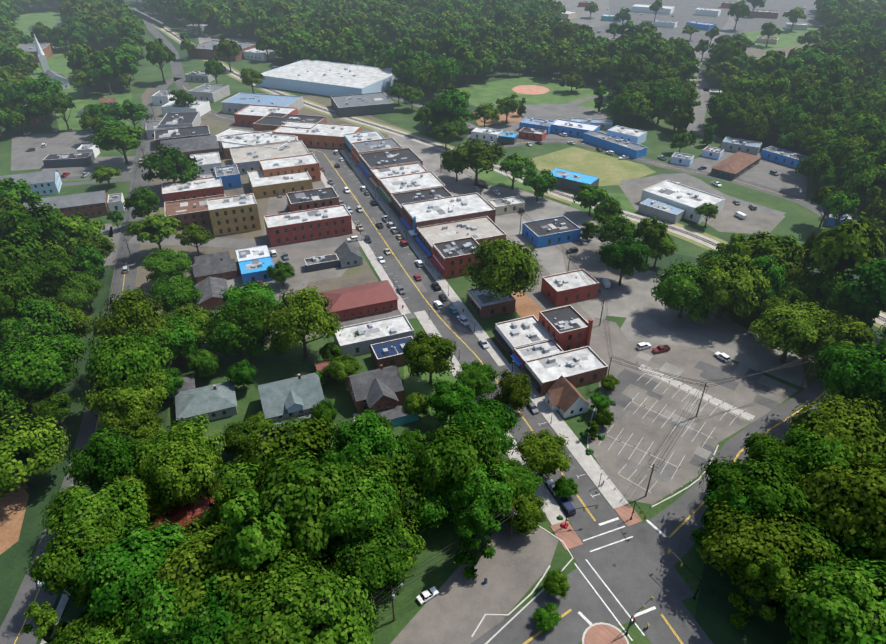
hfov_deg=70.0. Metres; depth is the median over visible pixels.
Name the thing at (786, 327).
tree
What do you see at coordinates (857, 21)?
tree
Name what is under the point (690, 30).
tree
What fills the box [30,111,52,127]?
tree
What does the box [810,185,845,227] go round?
tree
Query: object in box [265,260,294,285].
tree
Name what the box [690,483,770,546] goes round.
tree
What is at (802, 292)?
tree
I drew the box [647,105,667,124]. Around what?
tree
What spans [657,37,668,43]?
tree
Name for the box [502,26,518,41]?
tree
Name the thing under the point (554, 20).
tree
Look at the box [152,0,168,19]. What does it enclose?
tree
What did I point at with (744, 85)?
tree
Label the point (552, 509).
sidewalks
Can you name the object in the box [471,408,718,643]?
kerbs
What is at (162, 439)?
tree
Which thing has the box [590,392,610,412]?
tree
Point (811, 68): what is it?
tree
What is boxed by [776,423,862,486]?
tree
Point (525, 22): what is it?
tree
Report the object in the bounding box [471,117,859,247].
buildings
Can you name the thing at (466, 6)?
tree
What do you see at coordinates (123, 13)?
tree
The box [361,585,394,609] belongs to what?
wires
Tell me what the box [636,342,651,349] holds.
car
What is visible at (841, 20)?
tree
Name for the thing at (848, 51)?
tree
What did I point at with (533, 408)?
car
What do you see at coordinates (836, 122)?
tree
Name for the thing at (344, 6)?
tree
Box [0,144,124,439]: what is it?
buildings
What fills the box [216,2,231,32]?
tree
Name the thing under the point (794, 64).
tree
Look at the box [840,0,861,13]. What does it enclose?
tree
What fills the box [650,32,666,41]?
tree
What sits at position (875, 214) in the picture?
tree
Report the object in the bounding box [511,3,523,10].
tree
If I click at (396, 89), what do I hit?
tree
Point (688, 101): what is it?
tree
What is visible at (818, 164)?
tree
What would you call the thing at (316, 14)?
tree
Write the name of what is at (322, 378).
tree
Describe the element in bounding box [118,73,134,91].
tree
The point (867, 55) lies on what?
tree
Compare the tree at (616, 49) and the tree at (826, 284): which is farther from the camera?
the tree at (616, 49)
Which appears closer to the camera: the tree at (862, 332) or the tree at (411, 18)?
the tree at (862, 332)
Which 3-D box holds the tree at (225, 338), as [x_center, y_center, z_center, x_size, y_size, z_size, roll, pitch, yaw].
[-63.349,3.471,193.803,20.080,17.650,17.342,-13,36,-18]
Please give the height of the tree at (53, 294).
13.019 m
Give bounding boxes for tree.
[0,0,19,18]
[0,2,19,16]
[0,4,13,19]
[0,15,14,25]
[0,19,23,34]
[0,30,23,47]
[0,38,14,49]
[0,46,18,60]
[0,47,39,74]
[0,65,11,74]
[0,70,8,78]
[0,78,12,85]
[0,80,12,89]
[0,83,26,108]
[0,93,5,105]
[0,108,14,139]
[0,122,13,131]
[0,177,42,208]
[0,197,30,236]
[0,202,64,244]
[0,225,42,274]
[0,267,49,326]
[0,297,74,342]
[0,325,87,394]
[0,373,33,403]
[0,384,44,426]
[0,389,28,422]
[0,411,70,497]
[1,107,31,134]
[3,38,16,49]
[5,0,23,19]
[5,35,19,45]
[6,75,22,84]
[7,104,31,130]
[8,247,78,298]
[11,67,31,79]
[12,83,30,109]
[16,47,35,60]
[18,34,33,43]
[21,93,29,108]
[22,72,63,122]
[23,601,66,643]
[24,88,58,129]
[28,518,124,607]
[29,390,72,428]
[30,21,51,39]
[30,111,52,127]
[34,31,47,42]
[37,238,69,260]
[37,302,92,342]
[39,93,75,130]
[39,478,149,538]
[45,226,69,243]
[45,294,57,303]
[45,332,85,359]
[46,288,56,298]
[47,26,71,50]
[50,597,116,643]
[52,38,67,51]
[55,286,92,310]
[57,211,115,253]
[58,0,74,16]
[62,426,143,491]
[63,18,76,25]
[63,41,92,66]
[63,270,103,310]
[66,0,90,12]
[66,6,80,19]
[66,235,114,276]
[68,20,89,43]
[68,26,92,45]
[68,45,89,69]
[69,244,104,278]
[70,0,94,4]
[70,10,89,20]
[71,72,99,95]
[71,619,120,643]
[72,69,86,92]
[73,13,82,21]
[74,519,191,618]
[78,114,102,133]
[78,367,168,428]
[79,13,98,46]
[80,102,108,118]
[80,599,154,643]
[81,63,102,89]
[83,28,96,49]
[85,325,172,390]
[87,21,106,48]
[87,55,112,94]
[87,286,172,341]
[88,102,116,120]
[89,1,113,14]
[89,48,106,56]
[89,121,145,163]
[89,164,121,187]
[93,15,116,46]
[94,31,107,47]
[95,118,118,131]
[97,10,112,16]
[99,74,118,89]
[101,22,118,47]
[101,46,124,57]
[102,25,118,45]
[104,0,123,7]
[106,210,123,230]
[108,49,138,87]
[109,99,152,126]
[110,3,121,14]
[111,411,164,444]
[112,393,163,434]
[113,4,137,18]
[114,598,166,643]
[115,16,144,31]
[115,37,142,54]
[116,24,140,43]
[116,468,176,527]
[117,7,132,19]
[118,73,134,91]
[118,570,225,643]
[122,50,137,83]
[122,185,159,218]
[124,211,181,249]
[127,33,144,46]
[128,16,145,25]
[130,17,141,23]
[132,413,225,485]
[136,54,144,65]
[137,143,201,183]
[137,433,157,458]
[138,22,145,34]
[138,523,266,640]
[139,319,178,363]
[140,247,192,281]
[140,434,223,506]
[144,0,158,14]
[145,38,175,82]
[148,272,202,312]
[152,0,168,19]
[157,366,183,399]
[161,310,180,347]
[161,311,202,367]
[167,0,184,23]
[167,303,215,353]
[168,89,195,105]
[170,5,179,24]
[171,11,182,26]
[171,574,267,643]
[173,0,191,28]
[175,223,214,255]
[180,34,196,58]
[180,516,225,540]
[181,6,194,33]
[182,519,212,540]
[184,3,210,34]
[185,348,220,377]
[195,2,219,34]
[199,503,218,528]
[200,305,268,357]
[200,325,227,355]
[204,57,225,83]
[206,484,236,524]
[207,510,312,570]
[208,19,218,31]
[209,488,284,575]
[211,37,241,71]
[211,295,276,340]
[212,458,267,509]
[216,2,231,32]
[216,16,232,36]
[217,558,346,643]
[218,420,258,454]
[219,280,283,335]
[223,13,234,34]
[224,358,257,389]
[230,0,253,5]
[231,0,247,34]
[231,414,340,497]
[232,18,243,37]
[239,67,264,92]
[241,22,253,38]
[241,411,273,437]
[243,7,266,40]
[246,547,340,595]
[252,0,264,6]
[254,1,272,9]
[254,17,269,29]
[254,28,261,37]
[254,444,364,561]
[255,36,275,60]
[259,286,342,357]
[260,27,273,49]
[265,17,283,27]
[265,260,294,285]
[268,336,290,354]
[269,0,292,17]
[269,37,282,59]
[271,22,292,38]
[271,569,378,643]
[274,49,286,63]
[275,31,292,60]
[277,40,295,63]
[278,15,290,24]
[280,31,303,61]
[282,513,325,569]
[283,11,307,24]
[285,19,304,28]
[286,0,301,6]
[287,1,300,10]
[287,22,299,28]
[289,27,298,31]
[289,44,305,60]
[293,36,312,59]
[298,29,315,39]
[300,42,322,60]
[302,4,315,12]
[302,10,313,19]
[304,17,320,26]
[305,0,319,8]
[305,20,316,31]
[308,466,401,561]
[310,370,327,385]
[310,398,337,426]
[311,11,321,19]
[311,25,326,37]
[311,33,320,41]
[316,43,333,60]
[316,407,412,473]
[317,40,330,60]
[318,29,334,42]
[319,15,348,29]
[319,341,343,360]
[320,9,334,19]
[320,353,362,384]
[322,0,344,16]
[324,16,344,36]
[325,52,332,61]
[326,519,415,602]
[329,452,423,526]
[331,37,349,62]
[332,47,351,62]
[336,1,347,10]
[338,33,363,63]
[340,29,360,63]
[341,42,366,64]
[344,14,354,26]
[346,18,359,33]
[348,7,361,12]
[348,10,360,16]
[350,0,368,9]
[352,13,368,26]
[356,27,373,38]
[362,24,373,31]
[363,36,385,59]
[364,2,378,14]
[364,58,372,66]
[365,17,380,32]
[368,0,378,5]
[368,412,393,435]
[369,9,382,20]
[370,56,381,66]
[372,56,398,68]
[375,30,385,41]
[376,16,399,39]
[378,0,391,5]
[379,7,399,39]
[379,40,394,67]
[379,47,399,66]
[380,3,390,11]
[384,514,425,585]
[386,37,413,64]
[387,5,406,16]
[389,82,405,104]
[391,61,405,78]
[391,451,455,533]
[392,24,406,37]
[392,77,410,86]
[393,0,405,5]
[395,59,421,84]
[397,4,409,9]
[398,429,426,453]
[400,51,426,63]
[400,86,423,109]
[400,331,456,384]
[401,31,413,40]
[402,7,412,13]
[402,392,430,415]
[404,10,417,18]
[405,0,416,6]
[406,15,416,24]
[407,421,501,502]
[408,11,430,25]
[408,26,420,32]
[409,26,431,39]
[409,38,434,53]
[409,70,420,87]
[411,4,426,12]
[413,106,437,133]
[415,63,443,99]
[416,0,435,7]
[416,13,425,22]
[421,53,441,66]
[421,100,446,119]
[422,14,435,26]
[424,85,440,96]
[425,376,475,425]
[426,27,438,44]
[426,39,437,51]
[429,48,450,57]
[429,122,460,148]
[430,11,439,19]
[430,104,444,128]
[431,16,450,29]
[431,83,470,115]
[432,57,462,89]
[434,89,468,119]
[435,11,457,26]
[436,33,467,56]
[437,28,448,39]
[439,111,467,137]
[440,148,468,180]
[443,459,514,524]
[445,28,465,39]
[448,24,471,38]
[450,108,475,121]
[450,396,520,457]
[451,60,468,85]
[451,138,505,183]
[452,0,465,8]
[452,11,463,16]
[452,15,471,27]
[453,501,500,579]
[454,360,500,397]
[455,38,470,46]
[456,44,482,83]
[457,21,476,30]
[459,3,472,12]
[461,11,473,22]
[461,238,543,299]
[464,0,477,6]
[466,31,480,46]
[467,66,481,82]
[471,26,489,40]
[472,16,481,25]
[473,26,501,42]
[473,40,488,55]
[473,103,499,126]
[475,42,493,72]
[476,50,493,77]
[478,16,487,24]
[480,55,497,80]
[482,20,495,26]
[483,455,520,516]
[486,52,499,76]
[487,38,504,51]
[493,48,506,71]
[493,368,531,411]
[494,7,518,25]
[495,93,521,122]
[495,458,543,499]
[496,25,502,37]
[496,491,547,536]
[499,37,514,64]
[499,153,537,189]
[500,58,516,75]
[501,42,515,68]
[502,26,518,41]
[507,26,524,37]
[509,39,532,60]
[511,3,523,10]
[513,14,523,23]
[513,34,533,44]
[514,45,531,70]
[515,60,525,75]
[515,428,572,476]
[517,12,533,19]
[517,97,526,115]
[519,19,529,26]
[522,1,531,7]
[523,167,557,201]
[524,18,540,30]
[525,8,540,20]
[525,45,540,70]
[526,0,549,15]
[531,603,561,631]
[532,41,552,48]
[532,47,550,73]
[533,30,557,46]
[534,23,553,33]
[537,14,549,23]
[542,569,569,598]
[543,42,572,78]
[545,0,560,16]
[546,37,555,48]
[547,15,561,28]
[552,19,575,39]
[553,475,578,497]
[555,38,572,47]
[557,1,565,12]
[558,51,580,70]
[559,70,585,91]
[565,28,591,46]
[568,42,581,49]
[572,48,588,70]
[572,182,608,215]
[575,24,584,30]
[578,54,607,81]
[579,221,594,239]
[581,24,595,43]
[582,42,595,55]
[583,64,605,85]
[584,2,598,17]
[585,420,598,440]
[589,46,609,61]
[589,212,635,244]
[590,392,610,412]
[591,36,607,43]
[593,85,606,111]
[593,195,623,228]
[594,235,651,285]
[596,408,613,426]
[599,40,613,46]
[599,55,621,85]
[600,374,619,389]
[602,39,624,58]
[604,39,630,57]
[606,22,625,36]
[606,82,637,101]
[606,101,618,122]
[612,8,630,24]
[612,85,646,120]
[614,93,634,125]
[615,34,632,39]
[616,20,643,38]
[616,37,631,41]
[616,53,647,82]
[621,84,649,114]
[624,93,654,125]
[627,41,638,47]
[629,39,657,59]
[631,31,650,44]
[631,52,649,74]
[631,75,655,90]
[633,216,669,266]
[634,25,657,37]
[639,21,654,27]
[639,232,678,268]
[640,67,652,79]
[643,85,682,123]
[645,60,655,70]
[646,64,678,81]
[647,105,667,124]
[648,44,676,65]
[649,0,662,21]
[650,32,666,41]
[650,76,684,91]
[651,80,665,87]
[651,257,713,323]
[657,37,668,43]
[657,60,687,77]
[659,81,676,90]
[664,41,680,55]
[664,111,679,133]
[667,55,700,77]
[668,37,687,47]
[669,132,692,152]
[673,105,694,133]
[676,87,699,107]
[677,43,695,58]
[677,87,700,132]
[682,25,699,39]
[683,76,697,88]
[690,130,696,142]
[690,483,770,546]
[693,253,771,319]
[694,39,709,61]
[695,202,718,225]
[696,248,725,266]
[696,499,832,602]
[698,450,811,518]
[701,124,717,145]
[702,58,709,66]
[704,116,725,132]
[705,26,719,45]
[706,61,721,80]
[706,61,738,79]
[706,95,743,132]
[708,43,720,53]
[709,48,717,63]
[713,40,747,61]
[714,34,736,43]
[715,91,741,99]
[716,233,750,260]
[717,37,733,43]
[717,297,764,322]
[718,77,735,92]
[721,105,749,137]
[724,53,754,68]
[724,56,748,71]
[724,71,748,81]
[724,231,805,288]
[727,0,750,29]
[728,550,795,628]
[732,33,754,47]
[732,75,765,95]
[732,91,756,130]
[736,107,770,140]
[739,39,746,51]
[739,123,746,138]
[740,431,807,477]
[742,73,758,79]
[742,98,773,113]
[746,0,765,9]
[746,55,758,72]
[749,300,838,362]
[750,56,778,74]
[751,255,784,319]
[752,233,807,261]
[753,69,790,98]
[756,293,794,319]
[760,102,784,141]
[761,22,780,46]
[761,50,786,64]
[764,50,776,57]
[767,67,806,93]
[770,93,791,109]
[770,512,843,581]
[774,257,809,290]
[775,105,807,147]
[775,278,815,304]
[776,57,807,72]
[776,132,797,149]
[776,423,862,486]
[776,557,885,643]
[782,7,806,30]
[785,72,819,97]
[785,86,828,116]
[785,559,885,643]
[786,392,885,469]
[786,413,805,433]
[786,529,884,620]
[787,44,822,58]
[787,79,822,105]
[787,115,832,153]
[787,582,873,643]
[793,310,859,372]
[793,458,885,563]
[795,150,833,191]
[796,30,820,44]
[797,47,821,67]
[798,131,841,155]
[798,211,885,274]
[801,266,847,307]
[802,125,846,142]
[805,73,828,85]
[806,65,816,72]
[809,59,845,90]
[809,128,843,152]
[809,339,885,419]
[810,104,833,154]
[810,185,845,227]
[810,302,844,317]
[811,40,834,54]
[812,136,845,156]
[813,89,846,114]
[814,55,857,78]
[815,25,828,35]
[815,38,838,51]
[816,5,837,20]
[818,0,842,24]
[818,167,844,186]
[821,191,859,225]
[823,291,874,321]
[823,321,876,381]
[825,16,850,27]
[825,110,844,127]
[827,82,849,100]
[827,137,865,167]
[829,47,859,58]
[829,114,882,131]
[831,29,843,34]
[831,47,843,54]
[831,249,885,310]
[832,152,879,169]
[834,528,879,569]
[835,151,875,181]
[835,178,856,194]
[839,25,864,42]
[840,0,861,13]
[840,55,873,73]
[840,98,865,117]
[840,407,885,473]
[841,103,865,112]
[842,40,863,50]
[842,110,880,130]
[842,131,867,143]
[842,164,885,215]
[843,76,852,86]
[843,80,867,103]
[844,60,866,82]
[845,122,882,135]
[846,134,868,147]
[846,285,885,327]
[847,13,860,18]
[849,17,863,24]
[851,396,885,423]
[852,38,884,67]
[852,89,885,109]
[852,501,885,568]
[853,549,885,572]
[855,82,884,97]
[856,139,884,153]
[856,181,885,204]
[858,120,885,143]
[860,22,876,36]
[860,200,885,228]
[861,140,885,169]
[862,75,875,85]
[862,139,885,161]
[863,103,885,121]
[868,13,885,27]
[868,195,885,206]
[873,84,885,91]
[873,120,885,140]
[875,0,885,10]
[875,223,885,246]
[876,323,885,346]
[877,411,885,445]
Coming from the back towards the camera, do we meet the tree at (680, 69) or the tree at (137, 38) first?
the tree at (137, 38)
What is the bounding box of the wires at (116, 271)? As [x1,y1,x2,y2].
[103,242,128,308]
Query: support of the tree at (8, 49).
on the ground
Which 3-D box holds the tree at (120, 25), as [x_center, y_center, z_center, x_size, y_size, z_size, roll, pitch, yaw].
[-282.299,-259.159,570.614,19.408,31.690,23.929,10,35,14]
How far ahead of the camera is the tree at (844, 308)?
200.84 m
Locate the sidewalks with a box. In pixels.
[40,149,642,643]
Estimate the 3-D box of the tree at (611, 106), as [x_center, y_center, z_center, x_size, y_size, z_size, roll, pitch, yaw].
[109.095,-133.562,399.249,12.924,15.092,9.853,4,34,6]
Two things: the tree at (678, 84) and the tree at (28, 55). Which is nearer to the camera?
the tree at (678, 84)
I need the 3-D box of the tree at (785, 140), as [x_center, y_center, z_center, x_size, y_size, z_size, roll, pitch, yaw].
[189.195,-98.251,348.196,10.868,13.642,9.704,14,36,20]
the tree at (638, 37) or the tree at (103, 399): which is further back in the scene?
the tree at (638, 37)
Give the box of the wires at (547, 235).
[519,213,572,255]
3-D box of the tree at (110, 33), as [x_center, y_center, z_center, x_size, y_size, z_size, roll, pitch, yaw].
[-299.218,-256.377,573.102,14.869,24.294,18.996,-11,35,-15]
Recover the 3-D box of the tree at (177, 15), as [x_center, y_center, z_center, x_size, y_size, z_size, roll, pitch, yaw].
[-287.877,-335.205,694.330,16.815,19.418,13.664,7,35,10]
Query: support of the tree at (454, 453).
on the ground
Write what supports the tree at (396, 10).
on the ground
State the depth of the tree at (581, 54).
504.51 m
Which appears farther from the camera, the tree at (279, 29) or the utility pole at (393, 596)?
the tree at (279, 29)
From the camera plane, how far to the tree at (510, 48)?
517.46 m
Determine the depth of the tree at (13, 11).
663.85 m
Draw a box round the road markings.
[14,86,825,643]
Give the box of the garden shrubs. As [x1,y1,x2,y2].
[556,400,615,528]
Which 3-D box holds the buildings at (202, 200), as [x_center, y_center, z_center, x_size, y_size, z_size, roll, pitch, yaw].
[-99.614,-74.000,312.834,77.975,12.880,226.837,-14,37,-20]
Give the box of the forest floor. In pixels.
[0,0,885,643]
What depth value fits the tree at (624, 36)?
548.32 m
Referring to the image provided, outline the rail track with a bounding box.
[139,15,885,321]
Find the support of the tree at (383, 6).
on the ground
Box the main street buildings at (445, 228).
[229,130,607,395]
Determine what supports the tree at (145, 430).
on the ground
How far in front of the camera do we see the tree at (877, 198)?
269.77 m
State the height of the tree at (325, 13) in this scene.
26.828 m
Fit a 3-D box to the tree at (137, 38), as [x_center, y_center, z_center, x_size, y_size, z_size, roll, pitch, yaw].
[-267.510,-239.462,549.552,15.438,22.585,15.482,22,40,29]
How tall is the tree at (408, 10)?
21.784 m
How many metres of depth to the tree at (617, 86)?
416.92 m
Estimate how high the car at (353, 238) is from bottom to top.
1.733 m
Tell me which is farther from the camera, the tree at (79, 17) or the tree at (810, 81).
the tree at (79, 17)
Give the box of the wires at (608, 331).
[601,302,612,359]
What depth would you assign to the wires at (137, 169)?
305.20 m
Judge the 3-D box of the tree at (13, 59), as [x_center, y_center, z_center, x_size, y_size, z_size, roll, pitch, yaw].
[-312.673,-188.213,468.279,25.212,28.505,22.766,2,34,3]
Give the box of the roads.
[0,0,885,643]
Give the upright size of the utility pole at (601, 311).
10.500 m
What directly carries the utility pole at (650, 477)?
on the paved lots
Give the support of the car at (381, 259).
on the roads
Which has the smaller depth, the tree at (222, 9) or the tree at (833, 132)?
the tree at (833, 132)
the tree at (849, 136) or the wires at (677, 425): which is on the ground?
the tree at (849, 136)
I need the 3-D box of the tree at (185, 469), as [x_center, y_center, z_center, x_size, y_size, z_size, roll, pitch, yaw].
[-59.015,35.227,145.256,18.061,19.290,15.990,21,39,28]
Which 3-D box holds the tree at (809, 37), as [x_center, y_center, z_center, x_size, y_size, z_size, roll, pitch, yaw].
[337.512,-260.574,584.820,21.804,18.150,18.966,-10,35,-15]
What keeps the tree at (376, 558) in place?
on the ground
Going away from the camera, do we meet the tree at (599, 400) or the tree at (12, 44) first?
the tree at (599, 400)
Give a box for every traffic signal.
[565,505,597,525]
[625,595,653,635]
[630,501,645,519]
[668,548,701,598]
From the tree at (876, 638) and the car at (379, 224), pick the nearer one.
the tree at (876, 638)
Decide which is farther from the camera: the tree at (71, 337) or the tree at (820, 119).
the tree at (820, 119)
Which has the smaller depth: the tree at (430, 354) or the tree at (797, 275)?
the tree at (430, 354)
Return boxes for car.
[26,147,35,151]
[60,172,69,176]
[80,172,89,176]
[123,266,128,272]
[271,250,276,256]
[282,252,288,259]
[347,235,358,241]
[356,223,363,230]
[357,205,362,211]
[365,235,371,242]
[376,221,383,227]
[378,256,384,262]
[382,215,389,221]
[384,248,390,254]
[387,222,393,227]
[391,227,398,233]
[396,234,402,239]
[397,285,404,294]
[400,240,407,245]
[414,274,421,280]
[415,260,423,266]
[416,586,438,604]
[431,282,440,290]
[434,300,442,308]
[439,294,447,301]
[449,306,457,313]
[460,315,469,325]
[478,339,488,348]
[527,402,538,413]
[546,479,556,495]
[559,498,575,515]
[566,247,577,253]
[602,278,610,287]
[619,155,628,159]
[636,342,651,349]
[652,345,669,353]
[711,181,721,186]
[714,352,730,361]
[734,211,746,218]
[749,205,756,209]
[769,170,778,175]
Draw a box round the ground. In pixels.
[0,34,885,643]
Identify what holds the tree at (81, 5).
on the ground
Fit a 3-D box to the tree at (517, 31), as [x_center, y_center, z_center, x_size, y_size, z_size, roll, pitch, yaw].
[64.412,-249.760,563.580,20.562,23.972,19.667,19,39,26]
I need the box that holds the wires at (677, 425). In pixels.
[649,383,708,465]
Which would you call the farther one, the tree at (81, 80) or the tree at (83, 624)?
the tree at (81, 80)
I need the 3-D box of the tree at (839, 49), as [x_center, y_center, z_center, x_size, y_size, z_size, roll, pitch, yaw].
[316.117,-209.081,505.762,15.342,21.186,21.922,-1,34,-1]
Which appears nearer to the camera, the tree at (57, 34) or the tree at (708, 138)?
the tree at (708, 138)
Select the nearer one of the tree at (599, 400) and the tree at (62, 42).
the tree at (599, 400)
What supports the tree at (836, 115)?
on the ground
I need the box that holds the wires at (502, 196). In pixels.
[481,181,523,212]
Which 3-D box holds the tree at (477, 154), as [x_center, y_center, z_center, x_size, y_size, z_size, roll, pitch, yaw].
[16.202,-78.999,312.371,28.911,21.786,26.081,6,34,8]
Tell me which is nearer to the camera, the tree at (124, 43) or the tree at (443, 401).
the tree at (443, 401)
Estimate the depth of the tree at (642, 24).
643.77 m
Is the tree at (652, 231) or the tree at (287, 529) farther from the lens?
the tree at (652, 231)
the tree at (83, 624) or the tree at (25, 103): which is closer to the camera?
the tree at (83, 624)
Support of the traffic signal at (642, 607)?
on the ground
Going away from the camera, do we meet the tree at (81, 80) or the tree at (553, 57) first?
the tree at (81, 80)
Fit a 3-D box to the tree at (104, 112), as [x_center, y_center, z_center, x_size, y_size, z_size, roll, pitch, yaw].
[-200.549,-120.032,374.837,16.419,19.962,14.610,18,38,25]
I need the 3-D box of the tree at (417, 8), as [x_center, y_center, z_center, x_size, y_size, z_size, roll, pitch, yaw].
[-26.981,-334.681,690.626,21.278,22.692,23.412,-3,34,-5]
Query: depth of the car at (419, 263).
245.84 m
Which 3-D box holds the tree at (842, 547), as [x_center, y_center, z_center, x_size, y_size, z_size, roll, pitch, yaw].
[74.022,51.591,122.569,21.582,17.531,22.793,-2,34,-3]
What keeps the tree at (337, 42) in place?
on the ground
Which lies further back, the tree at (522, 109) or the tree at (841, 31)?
the tree at (841, 31)
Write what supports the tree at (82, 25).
on the ground
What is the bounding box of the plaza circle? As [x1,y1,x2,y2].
[582,622,628,643]
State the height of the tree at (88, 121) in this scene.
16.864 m
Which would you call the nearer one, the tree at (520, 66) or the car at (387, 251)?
the car at (387, 251)
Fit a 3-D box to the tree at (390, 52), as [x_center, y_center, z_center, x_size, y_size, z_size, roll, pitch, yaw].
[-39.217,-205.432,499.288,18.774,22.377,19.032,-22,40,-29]
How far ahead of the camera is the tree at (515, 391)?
173.00 m
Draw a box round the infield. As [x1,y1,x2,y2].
[512,85,548,94]
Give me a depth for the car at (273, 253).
252.74 m
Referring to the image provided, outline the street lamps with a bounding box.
[314,153,601,486]
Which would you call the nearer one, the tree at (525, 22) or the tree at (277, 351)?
the tree at (277, 351)
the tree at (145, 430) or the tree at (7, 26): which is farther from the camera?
the tree at (7, 26)
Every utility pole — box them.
[388,583,402,620]
[509,504,516,539]
[599,299,606,325]
[645,463,658,496]
[695,382,707,416]
[799,356,814,389]
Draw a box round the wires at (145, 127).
[139,104,152,147]
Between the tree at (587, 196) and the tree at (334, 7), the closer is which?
the tree at (587, 196)
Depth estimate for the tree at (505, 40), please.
529.00 m
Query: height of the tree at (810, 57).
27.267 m
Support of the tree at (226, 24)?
on the ground
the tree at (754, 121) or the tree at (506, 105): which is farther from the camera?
the tree at (506, 105)
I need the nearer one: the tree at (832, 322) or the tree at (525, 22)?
the tree at (832, 322)
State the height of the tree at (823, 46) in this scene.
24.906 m
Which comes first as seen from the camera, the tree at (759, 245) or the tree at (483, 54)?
the tree at (759, 245)
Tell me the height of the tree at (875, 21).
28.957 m
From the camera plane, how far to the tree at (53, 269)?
207.26 m
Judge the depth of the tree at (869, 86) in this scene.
389.88 m
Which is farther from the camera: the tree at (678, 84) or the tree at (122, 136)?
the tree at (678, 84)
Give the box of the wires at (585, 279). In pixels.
[567,255,606,300]
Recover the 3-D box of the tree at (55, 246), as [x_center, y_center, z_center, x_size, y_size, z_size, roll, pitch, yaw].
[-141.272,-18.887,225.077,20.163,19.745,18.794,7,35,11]
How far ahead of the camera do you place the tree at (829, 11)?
650.75 m
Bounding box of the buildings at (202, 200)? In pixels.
[145,120,296,309]
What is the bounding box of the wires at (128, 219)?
[122,189,133,238]
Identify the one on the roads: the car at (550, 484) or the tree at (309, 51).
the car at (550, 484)
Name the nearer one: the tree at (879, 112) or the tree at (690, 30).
the tree at (879, 112)
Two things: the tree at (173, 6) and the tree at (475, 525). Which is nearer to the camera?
the tree at (475, 525)
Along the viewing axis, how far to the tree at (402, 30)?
595.47 m
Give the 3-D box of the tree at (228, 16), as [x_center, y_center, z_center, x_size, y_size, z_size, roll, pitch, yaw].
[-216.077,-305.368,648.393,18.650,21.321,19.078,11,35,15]
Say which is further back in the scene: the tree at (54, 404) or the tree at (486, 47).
the tree at (486, 47)
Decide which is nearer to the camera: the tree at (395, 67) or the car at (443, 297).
the car at (443, 297)
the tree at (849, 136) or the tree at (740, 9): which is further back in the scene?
the tree at (740, 9)
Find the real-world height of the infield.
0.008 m
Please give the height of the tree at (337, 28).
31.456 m
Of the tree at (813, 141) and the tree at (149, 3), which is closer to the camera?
the tree at (813, 141)
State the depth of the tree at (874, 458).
136.38 m
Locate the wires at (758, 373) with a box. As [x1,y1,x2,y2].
[703,355,815,386]
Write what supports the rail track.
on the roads
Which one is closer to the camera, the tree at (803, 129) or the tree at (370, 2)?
the tree at (803, 129)
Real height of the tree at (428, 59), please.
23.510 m
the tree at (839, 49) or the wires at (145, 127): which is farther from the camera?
the tree at (839, 49)
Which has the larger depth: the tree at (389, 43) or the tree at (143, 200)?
the tree at (389, 43)
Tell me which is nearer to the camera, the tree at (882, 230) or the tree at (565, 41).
the tree at (882, 230)
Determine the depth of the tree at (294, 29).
579.10 m
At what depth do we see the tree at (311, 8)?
646.43 m
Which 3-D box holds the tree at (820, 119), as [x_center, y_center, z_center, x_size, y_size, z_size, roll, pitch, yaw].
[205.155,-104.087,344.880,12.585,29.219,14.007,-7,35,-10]
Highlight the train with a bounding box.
[132,8,164,26]
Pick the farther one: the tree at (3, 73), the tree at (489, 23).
the tree at (489, 23)
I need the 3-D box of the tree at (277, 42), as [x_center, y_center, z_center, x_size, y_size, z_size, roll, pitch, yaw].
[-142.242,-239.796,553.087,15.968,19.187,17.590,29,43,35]
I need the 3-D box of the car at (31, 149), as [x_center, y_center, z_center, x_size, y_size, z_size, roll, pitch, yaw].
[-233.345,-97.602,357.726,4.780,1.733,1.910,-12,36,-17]
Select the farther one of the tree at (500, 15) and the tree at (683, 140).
the tree at (500, 15)
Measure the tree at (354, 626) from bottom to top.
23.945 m
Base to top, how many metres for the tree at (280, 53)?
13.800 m
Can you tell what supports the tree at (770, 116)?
on the ground
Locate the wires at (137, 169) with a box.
[132,148,144,186]
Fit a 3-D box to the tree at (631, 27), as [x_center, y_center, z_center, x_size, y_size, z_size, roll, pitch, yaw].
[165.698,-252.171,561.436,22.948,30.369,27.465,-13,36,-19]
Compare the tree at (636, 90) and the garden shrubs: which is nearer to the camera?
the garden shrubs
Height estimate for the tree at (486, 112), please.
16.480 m
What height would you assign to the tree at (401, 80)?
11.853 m
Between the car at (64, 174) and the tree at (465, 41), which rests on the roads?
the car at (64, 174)
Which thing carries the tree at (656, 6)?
on the ground
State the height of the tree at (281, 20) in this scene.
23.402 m
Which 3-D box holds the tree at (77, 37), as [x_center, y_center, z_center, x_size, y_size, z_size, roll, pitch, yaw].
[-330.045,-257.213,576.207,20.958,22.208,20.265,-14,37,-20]
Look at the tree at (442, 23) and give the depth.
587.09 m
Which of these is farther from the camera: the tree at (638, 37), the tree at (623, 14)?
the tree at (623, 14)
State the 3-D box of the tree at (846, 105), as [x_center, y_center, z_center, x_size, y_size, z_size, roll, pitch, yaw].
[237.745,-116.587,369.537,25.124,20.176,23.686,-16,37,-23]
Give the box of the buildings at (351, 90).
[18,1,818,151]
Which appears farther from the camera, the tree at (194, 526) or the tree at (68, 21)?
the tree at (68, 21)
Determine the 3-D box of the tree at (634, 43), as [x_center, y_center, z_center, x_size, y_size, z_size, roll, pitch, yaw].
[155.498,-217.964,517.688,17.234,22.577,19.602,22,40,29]
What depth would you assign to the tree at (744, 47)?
520.90 m
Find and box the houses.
[145,314,589,531]
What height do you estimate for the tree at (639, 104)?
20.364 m
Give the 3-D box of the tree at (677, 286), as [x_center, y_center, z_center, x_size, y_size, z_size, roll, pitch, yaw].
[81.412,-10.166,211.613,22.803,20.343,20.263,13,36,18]
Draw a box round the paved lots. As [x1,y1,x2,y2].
[0,0,885,643]
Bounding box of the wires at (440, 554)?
[388,505,516,591]

